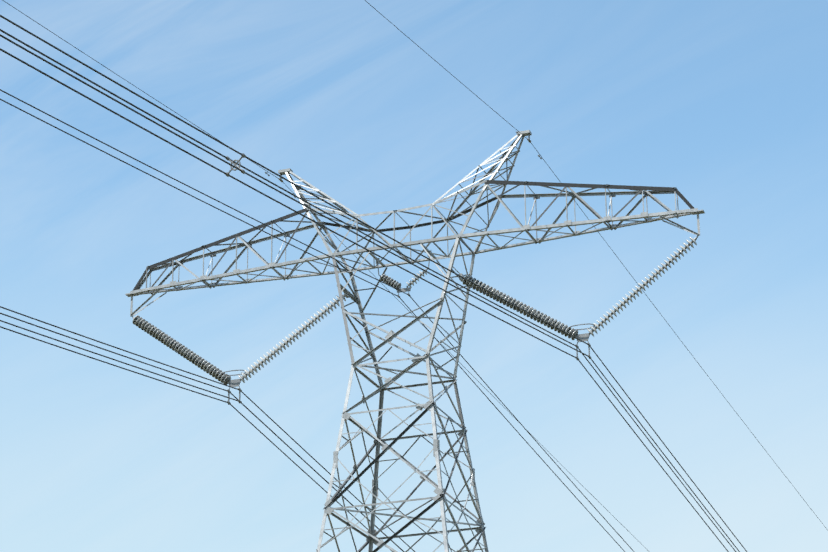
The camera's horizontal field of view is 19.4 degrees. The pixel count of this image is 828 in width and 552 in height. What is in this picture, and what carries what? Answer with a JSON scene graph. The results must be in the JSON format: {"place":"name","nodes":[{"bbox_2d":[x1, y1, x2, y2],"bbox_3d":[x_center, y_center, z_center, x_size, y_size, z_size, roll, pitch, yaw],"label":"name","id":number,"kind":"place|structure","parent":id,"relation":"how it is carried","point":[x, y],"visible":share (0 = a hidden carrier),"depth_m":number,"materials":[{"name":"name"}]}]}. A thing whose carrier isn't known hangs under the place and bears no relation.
{"place":"outdoors","nodes":[
{"label":"outdoors","id":0,"kind":"place"},
{"bbox_2d":[0,0,827,551],"label":"sky","id":1,"kind":"structure","parent":0,"point":[722,103],"materials":[{"name":"blue"}]},
{"label":"ground","id":2,"kind":"structure","parent":0,"visible":0},
{"bbox_2d":[0,0,826,551],"bbox_3d":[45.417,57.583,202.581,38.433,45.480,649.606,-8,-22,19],"label":"transmission tower","id":3,"kind":"structure","parent":2,"relation":"on","point":[224,378],"depth_m":98.63,"materials":[{"name":"metal"}]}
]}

